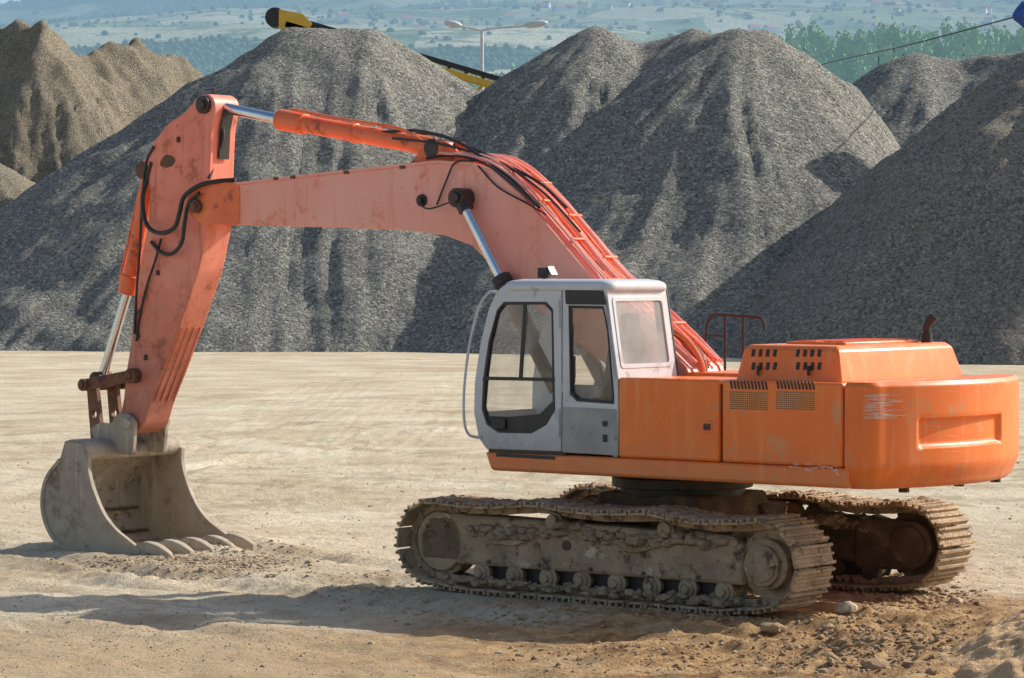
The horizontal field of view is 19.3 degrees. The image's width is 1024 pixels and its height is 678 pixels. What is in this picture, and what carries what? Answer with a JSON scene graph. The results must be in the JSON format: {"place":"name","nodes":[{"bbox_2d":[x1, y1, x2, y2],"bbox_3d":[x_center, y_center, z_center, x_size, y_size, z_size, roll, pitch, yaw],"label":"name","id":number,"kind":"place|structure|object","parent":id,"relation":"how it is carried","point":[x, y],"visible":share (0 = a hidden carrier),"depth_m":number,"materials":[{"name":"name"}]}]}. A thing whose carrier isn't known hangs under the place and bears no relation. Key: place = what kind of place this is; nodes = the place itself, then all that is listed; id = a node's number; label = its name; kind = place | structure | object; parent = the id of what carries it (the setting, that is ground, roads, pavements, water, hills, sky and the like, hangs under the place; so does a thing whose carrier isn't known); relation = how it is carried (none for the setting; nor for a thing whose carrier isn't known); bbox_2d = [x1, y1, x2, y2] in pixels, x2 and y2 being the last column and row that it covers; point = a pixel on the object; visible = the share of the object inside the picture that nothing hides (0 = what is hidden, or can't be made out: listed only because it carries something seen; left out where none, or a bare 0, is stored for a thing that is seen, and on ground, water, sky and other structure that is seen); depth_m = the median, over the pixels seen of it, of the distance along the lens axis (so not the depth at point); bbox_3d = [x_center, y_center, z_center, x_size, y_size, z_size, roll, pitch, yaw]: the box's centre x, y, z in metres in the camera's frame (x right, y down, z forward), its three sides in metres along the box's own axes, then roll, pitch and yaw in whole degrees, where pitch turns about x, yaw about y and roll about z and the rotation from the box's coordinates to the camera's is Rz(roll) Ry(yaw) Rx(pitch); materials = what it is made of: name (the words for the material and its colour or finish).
{"place":"outdoors","nodes":[
{"label":"outdoors","id":0,"kind":"place"},
{"bbox_2d":[0,350,1023,677],"bbox_3d":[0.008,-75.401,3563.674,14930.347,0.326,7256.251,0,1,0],"label":"ground","id":1,"kind":"structure","parent":0,"point":[366,422],"depth_m":32.67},
{"bbox_2d":[0,164,35,208],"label":"sand heap","id":2,"kind":"object","parent":1,"relation":"on","point":[14,184],"visible":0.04,"depth_m":147.75,"materials":[{"name":"beige sand"}]},
{"bbox_2d":[0,19,202,182],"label":"sand heap","id":3,"kind":"object","parent":1,"relation":"on","point":[62,103],"visible":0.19,"depth_m":167.62,"materials":[{"name":"beige sand"}]},
{"bbox_2d":[1,539,428,671],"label":"soil crumbs","id":4,"kind":"object","parent":1,"relation":"on","point":[243,564],"visible":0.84,"depth_m":31.94,"materials":[{"name":"brown soil"}]},
{"bbox_2d":[0,27,480,351],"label":"gravel pile","id":5,"kind":"object","parent":1,"relation":"on","point":[64,230],"visible":0.54,"depth_m":127.52,"materials":[{"name":"grey gravel"}]},
{"bbox_2d":[265,7,499,89],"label":"conveyor","id":6,"kind":"object","parent":1,"relation":"on","point":[277,18],"visible":0.3,"depth_m":151.06,"materials":[{"name":"yellow metal"}]},
{"bbox_2d":[444,20,547,91],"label":"street lamp","id":7,"kind":"object","parent":1,"relation":"on","point":[531,24],"visible":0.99,"depth_m":164.60,"materials":[{"name":"grey metal"}]},
{"bbox_2d":[0,459,1023,677],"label":"pebbles","id":8,"kind":"object","parent":1,"relation":"on","point":[389,617],"visible":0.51,"depth_m":26.87,"materials":[{"name":"stone"}]},
{"bbox_2d":[40,94,1018,614],"bbox_3d":[-0.289,-0.080,31.277,11.749,5.197,3.284,1,2,38],"label":"excavator","id":9,"kind":"object","parent":1,"relation":"on","point":[676,430],"visible":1,"depth_m":29.39,"materials":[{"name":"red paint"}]},
{"bbox_2d":[474,285,562,451],"bbox_3d":[0.056,0.281,29.255,1.079,1.608,0.077,1,2,38],"label":"cab door","id":10,"kind":"structure","parent":9,"relation":"in","point":[542,431],"depth_m":29.22,"materials":[{"name":"grey paint"}]},
{"bbox_2d":[619,377,722,461],"bbox_3d":[1.486,0.749,28.187,1.151,0.761,0.118,1,2,38],"label":"side door","id":11,"kind":"structure","parent":9,"relation":"in","point":[660,418],"depth_m":28.14,"materials":[{"name":"orange paint"}]},
{"bbox_2d":[723,380,845,475],"bbox_3d":[2.480,0.796,27.418,1.303,0.846,0.108,1,2,38],"label":"side door","id":12,"kind":"structure","parent":9,"relation":"in","point":[780,422],"depth_m":27.35,"materials":[{"name":"orange paint"}]},
{"bbox_2d":[405,27,900,354],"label":"gravel pile","id":13,"kind":"object","parent":1,"relation":"on","point":[703,175],"visible":0.38,"depth_m":126.02,"materials":[{"name":"grey gravel"}]},
{"bbox_2d":[390,581,992,677],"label":"soil clods","id":14,"kind":"object","parent":1,"relation":"on","point":[908,598],"visible":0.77,"depth_m":25.89,"materials":[{"name":"brown soil"}]},
{"bbox_2d":[759,623,786,633],"bbox_3d":[2.257,2.510,25.979,0.239,0.119,0.166,0,1,0],"label":"rock","id":15,"kind":"object","parent":1,"relation":"on","point":[773,628],"visible":1,"depth_m":25.93,"materials":[{"name":"beige stone"}]},
{"bbox_2d":[820,651,839,660],"bbox_3d":[2.568,2.582,24.330,0.169,0.102,0.124,0,1,0],"label":"rock","id":16,"kind":"object","parent":1,"relation":"on","point":[832,655],"visible":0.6,"depth_m":24.29,"materials":[{"name":"beige stone"}]},
{"bbox_2d":[834,601,857,613],"bbox_3d":[3.030,2.435,27.197,0.215,0.127,0.150,0,1,0],"label":"rock","id":17,"kind":"object","parent":1,"relation":"on","point":[845,607],"visible":1,"depth_m":27.15,"materials":[{"name":"stone"}]},
{"bbox_2d":[716,56,1023,364],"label":"gravel pile","id":18,"kind":"object","parent":1,"relation":"on","point":[904,241],"visible":0.85,"depth_m":109.83,"materials":[{"name":"grey gravel"}]},
{"bbox_2d":[860,658,890,670],"bbox_3d":[2.906,2.623,23.914,0.260,0.173,0.219,0,1,0],"label":"rock","id":19,"kind":"object","parent":1,"relation":"on","point":[873,663],"visible":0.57,"depth_m":23.84,"materials":[{"name":"beige stone"}]},
{"bbox_2d":[852,51,1023,146],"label":"gravel pile","id":20,"kind":"object","parent":1,"relation":"on","point":[909,96],"visible":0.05,"depth_m":154.65,"materials":[{"name":"grey gravel"}]},
{"bbox_2d":[947,597,962,603],"bbox_3d":[4.212,2.493,28.549,0.150,0.081,0.108,0,1,0],"label":"rock","id":21,"kind":"object","parent":1,"relation":"on","point":[956,600],"visible":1,"depth_m":28.51,"materials":[{"name":"stone"}]},
{"bbox_2d":[913,609,1023,677],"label":"soil mound","id":22,"kind":"object","parent":1,"relation":"on","point":[994,649],"visible":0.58,"depth_m":23.76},
{"bbox_2d":[1012,1,1023,27],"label":"crane","id":23,"kind":"object","parent":1,"relation":"on","point":[1018,15],"visible":1,"depth_m":129.45,"materials":[{"name":"blue paint"}]},
{"bbox_2d":[821,17,1012,64],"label":"steel cable","id":24,"kind":"object","parent":23,"relation":"attached to","point":[923,41],"visible":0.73,"depth_m":151.88,"materials":[{"name":"grey metal"}]},
{"bbox_2d":[0,0,1023,82],"bbox_3d":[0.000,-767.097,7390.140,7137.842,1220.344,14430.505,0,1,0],"label":"hills","id":25,"kind":"structure","parent":0,"point":[665,22],"depth_m":3169.39,"materials":[{"name":"green plant"}]},
{"bbox_2d":[336,12,347,20],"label":"village house","id":26,"kind":"structure","parent":25,"relation":"on","point":[341,16],"depth_m":3159.03,"materials":[{"name":"paint"}]},
{"bbox_2d":[400,15,412,24],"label":"village house","id":27,"kind":"structure","parent":25,"relation":"on","point":[407,18],"depth_m":3136.13,"materials":[{"name":"paint"}]},
{"bbox_2d":[433,20,446,27],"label":"village house","id":28,"kind":"structure","parent":25,"relation":"on","point":[438,23],"depth_m":3032.95,"materials":[{"name":"paint"}]},
{"bbox_2d":[467,74,478,88],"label":"tree","id":29,"kind":"object","parent":25,"relation":"on","point":[473,85],"visible":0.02,"depth_m":414.87,"materials":[{"name":"green plant"}]},
{"bbox_2d":[68,21,891,76],"bbox_3d":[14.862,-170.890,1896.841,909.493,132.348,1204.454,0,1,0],"label":"woodland","id":30,"kind":"object","parent":25,"relation":"on","point":[221,63],"visible":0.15,"depth_m":1947.28,"materials":[{"name":"wood"}]},
{"bbox_2d":[0,1,1011,44],"bbox_3d":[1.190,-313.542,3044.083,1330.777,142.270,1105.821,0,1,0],"label":"woodland","id":31,"kind":"object","parent":25,"relation":"on","point":[572,21],"visible":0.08,"depth_m":3214.75,"materials":[{"name":"green plant"}]},
{"bbox_2d":[502,13,512,20],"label":"village house","id":32,"kind":"structure","parent":25,"relation":"on","point":[507,16],"depth_m":3177.04,"materials":[{"name":"paint"}]},
{"bbox_2d":[0,0,1023,20],"bbox_3d":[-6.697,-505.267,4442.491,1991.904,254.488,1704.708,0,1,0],"label":"woodland","id":33,"kind":"object","parent":25,"relation":"on","point":[132,7],"visible":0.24,"depth_m":4156.02,"materials":[{"name":"wood"}]},
{"bbox_2d":[553,4,564,11],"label":"village house","id":34,"kind":"structure","parent":25,"relation":"on","point":[558,7],"depth_m":3293.61,"materials":[{"name":"paint"}]},
{"bbox_2d":[567,3,576,7],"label":"village house","id":35,"kind":"structure","parent":25,"relation":"on","point":[573,5],"depth_m":3451.11,"materials":[{"name":"paint"}]},
{"bbox_2d":[578,2,587,7],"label":"village house","id":36,"kind":"structure","parent":25,"relation":"on","point":[583,4],"depth_m":3396.56,"materials":[{"name":"paint"}]},
{"bbox_2d":[653,0,662,4],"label":"village house","id":37,"kind":"structure","parent":25,"relation":"on","point":[657,2],"depth_m":3254.14,"materials":[{"name":"paint"}]},
{"bbox_2d":[747,24,760,29],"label":"village house","id":38,"kind":"structure","parent":25,"relation":"on","point":[753,26],"depth_m":3067.34,"materials":[{"name":"paint"}]},
{"bbox_2d":[763,24,777,33],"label":"village house","id":39,"kind":"structure","parent":25,"relation":"on","point":[771,28],"depth_m":3078.48,"materials":[{"name":"paint"}]},
{"bbox_2d":[784,22,794,44],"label":"tree","id":40,"kind":"object","parent":25,"relation":"on","point":[789,34],"visible":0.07,"depth_m":492.52,"materials":[{"name":"green plant"}]},
{"bbox_2d":[789,38,804,51],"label":"tree","id":41,"kind":"object","parent":25,"relation":"on","point":[794,43],"visible":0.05,"depth_m":416.69,"materials":[{"name":"green plant"}]},
{"bbox_2d":[795,20,817,56],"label":"tree","id":42,"kind":"object","parent":25,"relation":"on","point":[802,38],"visible":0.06,"depth_m":432.49,"materials":[{"name":"green plant"}]},
{"bbox_2d":[805,36,819,60],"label":"tree","id":43,"kind":"object","parent":25,"relation":"on","point":[809,48],"visible":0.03,"depth_m":433.43,"materials":[{"name":"green plant"}]},
{"bbox_2d":[807,21,820,63],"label":"tree","id":44,"kind":"object","parent":25,"relation":"on","point":[810,27],"visible":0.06,"depth_m":485.71,"materials":[{"name":"green plant"}]},
{"bbox_2d":[811,28,830,68],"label":"tree","id":45,"kind":"object","parent":25,"relation":"on","point":[822,45],"visible":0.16,"depth_m":422.23,"materials":[{"name":"green plant"}]},
{"bbox_2d":[816,36,836,71],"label":"tree","id":46,"kind":"object","parent":25,"relation":"on","point":[830,43],"visible":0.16,"depth_m":423.48,"materials":[{"name":"green plant"}]},
{"bbox_2d":[822,40,835,72],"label":"tree","id":47,"kind":"object","parent":25,"relation":"on","point":[833,55],"visible":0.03,"depth_m":483.75,"materials":[{"name":"green plant"}]},
{"bbox_2d":[831,31,844,78],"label":"tree","id":48,"kind":"object","parent":25,"relation":"on","point":[837,68],"visible":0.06,"depth_m":473.37,"materials":[{"name":"green plant"}]},
{"bbox_2d":[829,45,849,80],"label":"tree","id":49,"kind":"object","parent":25,"relation":"on","point":[841,52],"visible":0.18,"depth_m":435.35,"materials":[{"name":"green plant"}]},
{"bbox_2d":[838,30,854,83],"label":"tree","id":50,"kind":"object","parent":25,"relation":"on","point":[847,44],"visible":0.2,"depth_m":436.04,"materials":[{"name":"green plant"}]},
{"bbox_2d":[842,41,860,81],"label":"tree","id":51,"kind":"object","parent":25,"relation":"on","point":[850,74],"visible":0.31,"depth_m":436.41,"materials":[{"name":"green plant"}]},
{"bbox_2d":[851,29,870,75],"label":"tree","id":52,"kind":"object","parent":25,"relation":"on","point":[860,37],"visible":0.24,"depth_m":415.50,"materials":[{"name":"green plant"}]},
{"bbox_2d":[857,40,875,76],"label":"tree","id":53,"kind":"object","parent":25,"relation":"on","point":[868,57],"visible":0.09,"depth_m":437.55,"materials":[{"name":"green plant"}]},
{"bbox_2d":[862,33,877,69],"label":"tree","id":54,"kind":"object","parent":25,"relation":"on","point":[872,40],"visible":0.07,"depth_m":472.48,"materials":[{"name":"green plant"}]},
{"bbox_2d":[868,19,889,68],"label":"tree","id":55,"kind":"object","parent":25,"relation":"on","point":[880,37],"visible":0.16,"depth_m":428.77,"materials":[{"name":"green plant"}]},
{"bbox_2d":[872,22,885,31],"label":"village house","id":56,"kind":"structure","parent":25,"relation":"on","point":[874,24],"depth_m":3089.10,"materials":[{"name":"paint"}]},
{"bbox_2d":[875,22,886,53],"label":"tree","id":57,"kind":"object","parent":25,"relation":"on","point":[882,29],"depth_m":477.82,"materials":[{"name":"green plant"}]},
{"bbox_2d":[877,46,894,64],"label":"tree","id":58,"kind":"object","parent":25,"relation":"on","point":[887,56],"visible":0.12,"depth_m":414.70,"materials":[{"name":"green plant"}]},
{"bbox_2d":[882,16,908,58],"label":"tree","id":59,"kind":"object","parent":25,"relation":"on","point":[898,34],"visible":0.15,"depth_m":428.79,"materials":[{"name":"green plant"}]},
{"bbox_2d":[893,8,900,13],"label":"village house","id":60,"kind":"structure","parent":25,"relation":"on","point":[895,10],"depth_m":3254.28,"materials":[{"name":"paint"}]},
{"bbox_2d":[892,1,904,5],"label":"village house","id":61,"kind":"structure","parent":25,"relation":"on","point":[895,3],"depth_m":3464.35,"materials":[{"name":"paint"}]},
{"bbox_2d":[895,29,911,56],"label":"tree","id":62,"kind":"object","parent":25,"relation":"on","point":[903,49],"visible":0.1,"depth_m":428.08,"materials":[{"name":"green plant"}]},
{"bbox_2d":[899,23,908,55],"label":"tree","id":63,"kind":"object","parent":25,"relation":"on","point":[905,33],"visible":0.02,"depth_m":480.23,"materials":[{"name":"green plant"}]},
{"bbox_2d":[907,25,920,52],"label":"tree","id":64,"kind":"object","parent":25,"relation":"on","point":[915,37],"visible":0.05,"depth_m":423.09,"materials":[{"name":"green plant"}]},
{"bbox_2d":[909,31,932,54],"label":"tree","id":65,"kind":"object","parent":25,"relation":"on","point":[918,48],"visible":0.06,"depth_m":414.54,"materials":[{"name":"green plant"}]},
{"bbox_2d":[919,30,935,51],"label":"tree","id":66,"kind":"object","parent":25,"relation":"on","point":[927,33],"visible":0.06,"depth_m":419.54,"materials":[{"name":"green plant"}]},
{"bbox_2d":[929,30,943,57],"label":"tree","id":67,"kind":"object","parent":25,"relation":"on","point":[937,41],"visible":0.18,"depth_m":426.79,"materials":[{"name":"green plant"}]},
{"bbox_2d":[935,36,950,58],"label":"tree","id":68,"kind":"object","parent":25,"relation":"on","point":[944,50],"visible":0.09,"depth_m":426.30,"materials":[{"name":"green plant"}]},
{"bbox_2d":[942,2,949,8],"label":"village house","id":69,"kind":"structure","parent":25,"relation":"on","point":[945,4],"depth_m":3351.92,"materials":[{"name":"paint"}]},
{"bbox_2d":[940,18,952,47],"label":"tree","id":70,"kind":"object","parent":25,"relation":"on","point":[944,30],"visible":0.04,"depth_m":472.12,"materials":[{"name":"green plant"}]},
{"bbox_2d":[940,31,956,58],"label":"tree","id":71,"kind":"object","parent":25,"relation":"on","point":[952,48],"visible":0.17,"depth_m":430.00,"materials":[{"name":"green plant"}]},
{"bbox_2d":[951,17,970,59],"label":"tree","id":72,"kind":"object","parent":25,"relation":"on","point":[960,38],"visible":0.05,"depth_m":427.98,"materials":[{"name":"green plant"}]},
{"bbox_2d":[953,18,976,57],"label":"tree","id":73,"kind":"object","parent":25,"relation":"on","point":[960,24],"visible":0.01,"depth_m":476.96,"materials":[{"name":"green plant"}]},
{"bbox_2d":[959,23,979,57],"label":"tree","id":74,"kind":"object","parent":25,"relation":"on","point":[968,37],"visible":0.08,"depth_m":420.96,"materials":[{"name":"green plant"}]},
{"bbox_2d":[964,28,985,54],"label":"tree","id":75,"kind":"object","parent":25,"relation":"on","point":[976,45],"visible":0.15,"depth_m":417.00,"materials":[{"name":"green plant"}]},
{"bbox_2d":[977,27,994,55],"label":"tree","id":76,"kind":"object","parent":25,"relation":"on","point":[985,37],"visible":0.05,"depth_m":423.62,"materials":[{"name":"green plant"}]},
{"bbox_2d":[984,17,993,24],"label":"village house","id":77,"kind":"structure","parent":25,"relation":"on","point":[989,19],"depth_m":3178.66,"materials":[{"name":"paint"}]},
{"bbox_2d":[981,35,1003,55],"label":"tree","id":78,"kind":"object","parent":25,"relation":"on","point":[994,49],"visible":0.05,"depth_m":420.50,"materials":[{"name":"green plant"}]},
{"bbox_2d":[985,24,999,47],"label":"tree","id":79,"kind":"object","parent":25,"relation":"on","point":[996,31],"visible":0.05,"depth_m":479.02,"materials":[{"name":"green plant"}]},
{"bbox_2d":[999,43,1006,53],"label":"tree","id":80,"kind":"object","parent":25,"relation":"on","point":[1001,46],"visible":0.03,"depth_m":425.23,"materials":[{"name":"green plant"}]},
{"bbox_2d":[998,25,1010,50],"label":"tree","id":81,"kind":"object","parent":25,"relation":"on","point":[1004,38],"visible":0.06,"depth_m":474.00,"materials":[{"name":"green plant"}]},
{"bbox_2d":[1004,34,1016,53],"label":"tree","id":82,"kind":"object","parent":25,"relation":"on","point":[1007,48],"visible":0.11,"depth_m":430.35,"materials":[{"name":"green plant"}]},
{"bbox_2d":[1010,27,1023,52],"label":"tree","id":83,"kind":"object","parent":25,"relation":"on","point":[1019,45],"visible":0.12,"depth_m":420.90,"materials":[{"name":"green plant"}]},
{"bbox_2d":[542,1,550,7],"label":"village house","id":84,"kind":"structure","parent":0,"point":[546,3],"depth_m":3913.14,"materials":[{"name":"paint"}]},
{"bbox_2d":[605,4,611,9],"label":"village house","id":85,"kind":"structure","parent":0,"point":[608,6],"depth_m":3249.34,"materials":[{"name":"paint"}]},
{"bbox_2d":[622,1,629,6],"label":"village house","id":86,"kind":"structure","parent":0,"point":[625,3],"depth_m":3262.33,"materials":[{"name":"paint"}]},
{"bbox_2d":[871,0,879,6],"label":"village house","id":87,"kind":"structure","parent":0,"point":[875,3],"depth_m":3364.88,"materials":[{"name":"paint"}]},
{"bbox_2d":[978,6,986,12],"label":"village house","id":88,"kind":"structure","parent":0,"point":[982,9],"depth_m":3295.24,"materials":[{"name":"paint"}]}
]}

